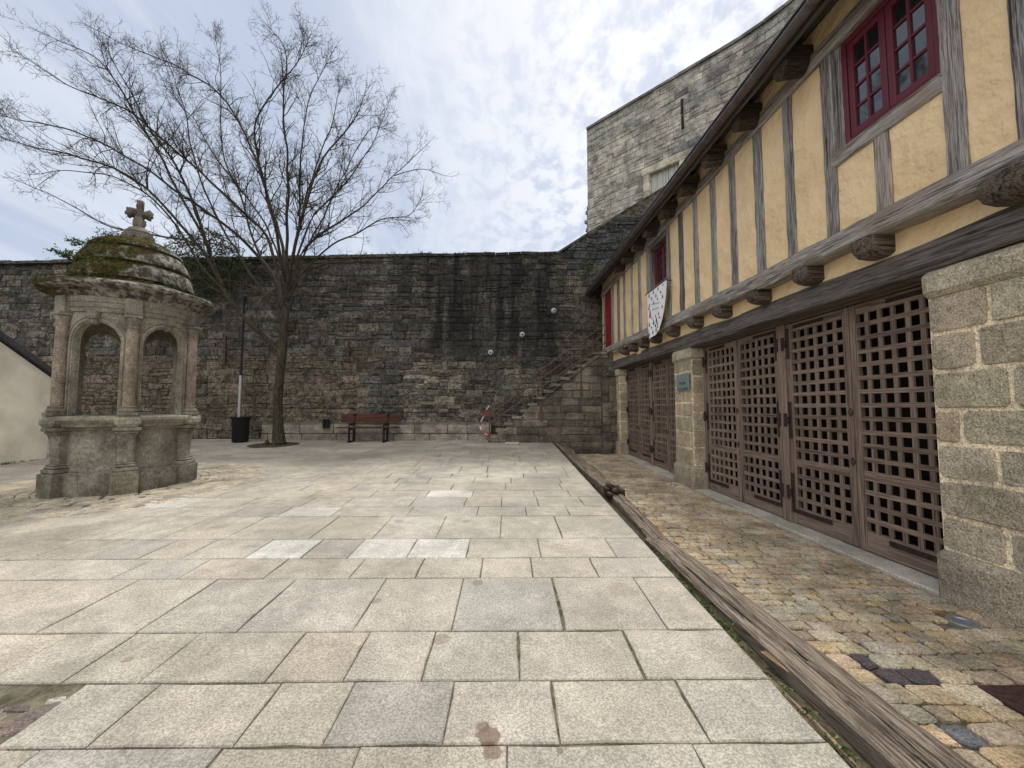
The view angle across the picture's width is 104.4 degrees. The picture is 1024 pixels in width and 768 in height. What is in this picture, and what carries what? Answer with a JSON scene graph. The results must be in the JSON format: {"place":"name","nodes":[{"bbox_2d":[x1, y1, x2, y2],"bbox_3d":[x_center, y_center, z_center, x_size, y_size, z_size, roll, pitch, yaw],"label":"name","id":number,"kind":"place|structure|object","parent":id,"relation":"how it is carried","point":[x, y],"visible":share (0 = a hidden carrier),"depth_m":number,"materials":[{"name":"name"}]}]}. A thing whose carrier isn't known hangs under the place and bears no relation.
{"place":"outdoors","nodes":[
{"label":"outdoors","id":0,"kind":"place"},
{"bbox_2d":[0,0,787,260],"label":"sky","id":1,"kind":"structure","parent":0,"point":[507,93],"materials":[{"name":"white"}]},
{"bbox_2d":[0,439,849,767],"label":"courtyard paving","id":2,"kind":"structure","parent":0,"point":[106,613],"depth_m":2.62,"materials":[{"name":"stone"}]},
{"bbox_2d":[0,330,51,464],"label":"rendered outbuilding","id":3,"kind":"structure","parent":2,"relation":"on","point":[25,381],"depth_m":9.02,"materials":[{"name":"paint"}]},
{"bbox_2d":[0,463,264,750],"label":"old setts","id":4,"kind":"structure","parent":2,"relation":"on","point":[22,501],"depth_m":5.74,"materials":[{"name":"stone"}]},
{"bbox_2d":[24,200,215,499],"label":"well house","id":5,"kind":"structure","parent":4,"relation":"on","point":[130,291],"depth_m":6.26,"materials":[{"name":"stone"}]},
{"bbox_2d":[230,417,250,442],"bbox_3d":[-8.715,1.465,12.742,0.566,0.804,0.564,0,-3,-1],"label":"litter bin","id":6,"kind":"object","parent":2,"relation":"on","point":[240,429],"visible":1,"depth_m":12.56,"materials":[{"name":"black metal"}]},
{"bbox_2d":[237,297,245,416],"bbox_3d":[-8.945,-0.519,13.110,0.110,4.793,0.110,0,-3,-1],"label":"slim pole","id":7,"kind":"object","parent":2,"relation":"on","point":[239,410],"visible":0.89,"depth_m":13.08,"materials":[{"name":"metal"}]},
{"bbox_2d":[247,442,299,447],"bbox_3d":[-7.237,1.840,12.064,1.402,0.018,1.411,0,-1,-1],"label":"tree pit","id":8,"kind":"object","parent":2,"relation":"on","point":[260,445],"visible":0.84,"depth_m":11.81,"materials":[{"name":"soil"}]},
{"bbox_2d":[0,2,493,445],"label":"bare tree","id":9,"kind":"object","parent":8,"relation":"on","point":[290,282],"visible":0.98,"depth_m":11.57,"materials":[{"name":"brown plant"}]},
{"bbox_2d":[335,413,400,442],"bbox_3d":[-4.653,1.410,12.868,1.953,0.925,0.577,0,-3,-1],"label":"bench","id":10,"kind":"object","parent":2,"relation":"on","point":[387,417],"visible":1,"depth_m":13.10,"materials":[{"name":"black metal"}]},
{"bbox_2d":[505,442,518,444],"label":"stone slab","id":11,"kind":"structure","parent":2,"relation":"on","point":[511,443],"depth_m":12.12,"materials":[{"name":"stone"}]},
{"bbox_2d":[578,453,1023,767],"bbox_3d":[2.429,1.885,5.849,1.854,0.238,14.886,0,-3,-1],"label":"cobbled lane","id":12,"kind":"structure","parent":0,"point":[784,571],"depth_m":2.85,"materials":[{"name":"stone"}]},
{"bbox_2d":[487,352,617,453],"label":"stone staircase","id":13,"kind":"structure","parent":12,"relation":"on","point":[584,423],"depth_m":12.70,"materials":[{"name":"grey stone"}]},
{"bbox_2d":[489,325,608,434],"bbox_3d":[1.242,-0.149,12.766,3.967,3.568,0.060,0,-3,-1],"label":"handrail","id":14,"kind":"object","parent":13,"relation":"on","point":[541,412],"visible":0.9,"depth_m":12.76,"materials":[{"name":"metal"}]},
{"bbox_2d":[479,405,489,436],"bbox_3d":[-0.868,1.178,12.604,0.336,0.999,0.088,0,-3,-1],"label":"barrier tape","id":15,"kind":"object","parent":14,"relation":"hanging from","point":[481,421],"visible":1,"depth_m":12.60,"materials":[{"name":"white plastic"}]},
{"bbox_2d":[556,442,618,499],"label":"timber beam","id":16,"kind":"structure","parent":12,"relation":"on","point":[594,477],"depth_m":8.05,"materials":[{"name":"brown wood"}]},
{"bbox_2d":[609,492,666,539],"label":"timber beam","id":17,"kind":"structure","parent":12,"relation":"on","point":[638,520],"depth_m":5.26,"materials":[{"name":"brown wood"}]},
{"bbox_2d":[604,482,624,496],"bbox_3d":[1.698,1.769,6.586,0.322,0.217,0.411,0,-3,-1],"label":"timber stub","id":18,"kind":"object","parent":17,"relation":"on","point":[613,489],"visible":0.86,"depth_m":6.54,"materials":[{"name":"brown wood"}]},
{"bbox_2d":[592,486,874,767],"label":"soil strip","id":19,"kind":"object","parent":12,"relation":"on","point":[794,695],"visible":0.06,"depth_m":2.25,"materials":[{"name":"brown soil"}]},
{"bbox_2d":[482,473,871,767],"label":"weeds","id":20,"kind":"object","parent":19,"relation":"on","point":[843,747],"visible":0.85,"depth_m":2.56,"materials":[{"name":"green plant"}]},
{"bbox_2d":[725,631,858,767],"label":"rotten plank","id":21,"kind":"object","parent":19,"relation":"on","point":[815,725],"visible":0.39,"depth_m":1.88,"materials":[{"name":"brown wood"}]},
{"bbox_2d":[585,0,1023,632],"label":"timber framed building","id":22,"kind":"structure","parent":12,"relation":"on","point":[827,234],"depth_m":4.22,"materials":[{"name":"beige paint"}]},
{"bbox_2d":[605,289,611,346],"bbox_3d":[3.130,-2.088,12.797,0.070,2.015,0.820,0,-3,-2],"label":"door","id":23,"kind":"structure","parent":22,"relation":"in","point":[608,296],"depth_m":12.84,"materials":[{"name":"red paint"}]},
{"bbox_2d":[645,278,671,339],"bbox_3d":[3.236,-1.573,8.508,0.312,1.091,1.194,0,-3,-2],"label":"banner","id":24,"kind":"object","parent":22,"relation":"attached to","point":[656,297],"visible":1,"depth_m":8.55,"materials":[{"name":"fabric"}]},
{"bbox_2d":[654,240,666,285],"bbox_3d":[3.389,-2.675,8.843,0.070,0.931,0.918,0,-3,-2],"label":"window","id":25,"kind":"structure","parent":22,"relation":"in","point":[659,257],"depth_m":9.03,"materials":[{"name":"paint"}]},
{"bbox_2d":[676,373,689,390],"bbox_3d":[3.425,-0.031,7.956,0.017,0.325,0.537,0,-3,-2],"label":"wall sign","id":26,"kind":"object","parent":22,"relation":"attached to","point":[683,382],"visible":1,"depth_m":7.91,"materials":[{"name":"teal"}]},
{"bbox_2d":[840,0,939,143],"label":"window","id":27,"kind":"structure","parent":22,"relation":"in","point":[893,53],"depth_m":3.65,"materials":[{"name":"paint"}]},
{"bbox_2d":[645,537,976,767],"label":"timber beam","id":28,"kind":"structure","parent":12,"relation":"on","point":[874,729],"depth_m":2.11,"materials":[{"name":"brown wood"}]},
{"bbox_2d":[761,651,788,673],"bbox_3d":[1.563,1.638,2.337,0.050,0.016,0.180,14,-2,-19],"label":"wood chip","id":29,"kind":"object","parent":28,"relation":"attached to","point":[768,655],"visible":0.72,"depth_m":2.34,"materials":[{"name":"beige wood"}]},
{"bbox_2d":[607,454,1023,653],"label":"facade setts","id":30,"kind":"structure","parent":12,"relation":"on","point":[996,632],"depth_m":3.82,"materials":[{"name":"stone"}]},
{"bbox_2d":[945,615,979,629],"bbox_3d":[3.308,1.760,2.917,0.170,0.037,0.170,0,-3,-1],"label":"ground spotlight","id":31,"kind":"object","parent":12,"relation":"on","point":[959,622],"visible":0.97,"depth_m":2.90,"materials":[{"name":"metal"}]},
{"bbox_2d":[978,685,1023,715],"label":"drain cover","id":32,"kind":"object","parent":12,"relation":"on","point":[1011,697],"visible":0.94,"depth_m":2.17,"materials":[{"name":"brown metal"}]},
{"label":"ground","id":33,"kind":"structure","parent":0,"visible":0},
{"bbox_2d":[0,186,663,440],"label":"rampart wall","id":34,"kind":"structure","parent":33,"relation":"on","point":[427,368],"depth_m":13.83,"materials":[{"name":"stone"}]},
{"bbox_2d":[163,227,252,298],"bbox_3d":[-10.248,-4.098,13.534,2.943,2.422,1.275,0,-3,-1],"label":"ivy bush","id":35,"kind":"object","parent":34,"relation":"attached to","point":[223,252],"visible":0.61,"depth_m":13.41,"materials":[{"name":"green plant"}]},
{"bbox_2d":[221,335,227,364],"bbox_3d":[-9.856,-1.153,13.621,0.180,1.030,0.095,0,-3,-1],"label":"wall anchor","id":36,"kind":"object","parent":34,"relation":"attached to","point":[224,350],"depth_m":13.60,"materials":[{"name":"metal"}]},
{"bbox_2d":[35,251,535,296],"bbox_3d":[-8.023,-3.896,13.788,19.877,1.818,0.533,0,-3,-1],"label":"wall moss","id":37,"kind":"object","parent":34,"relation":"on","point":[400,253],"depth_m":13.90,"materials":[{"name":"green plant"}]},
{"bbox_2d":[322,419,325,427],"bbox_3d":[-6.230,1.312,13.159,0.136,0.320,0.134,0,-3,-1],"label":"black pot","id":38,"kind":"object","parent":34,"relation":"on","point":[323,423],"visible":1,"depth_m":13.12,"materials":[{"name":"metal"}]},
{"bbox_2d":[326,419,329,427],"bbox_3d":[-6.104,1.312,13.160,0.136,0.320,0.134,0,-3,-1],"label":"black pot","id":39,"kind":"object","parent":34,"relation":"on","point":[327,423],"visible":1,"depth_m":13.12,"materials":[{"name":"metal"}]},
{"bbox_2d":[345,338,350,361],"bbox_3d":[-5.641,-1.172,13.668,0.180,0.827,0.095,0,-3,-1],"label":"wall anchor","id":40,"kind":"object","parent":34,"relation":"attached to","point":[348,349],"depth_m":13.64,"materials":[{"name":"metal"}]},
{"bbox_2d":[581,262,597,279],"bbox_3d":[2.575,-3.908,13.692,0.809,0.619,0.485,0,-3,-1],"label":"wall plant","id":41,"kind":"object","parent":34,"relation":"attached to","point":[585,270],"depth_m":13.66,"materials":[{"name":"green plant"}]},
{"bbox_2d":[584,0,802,231],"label":"stone tower","id":42,"kind":"structure","parent":33,"relation":"on","point":[640,147],"depth_m":16.40,"materials":[{"name":"grey stone"}]}
]}

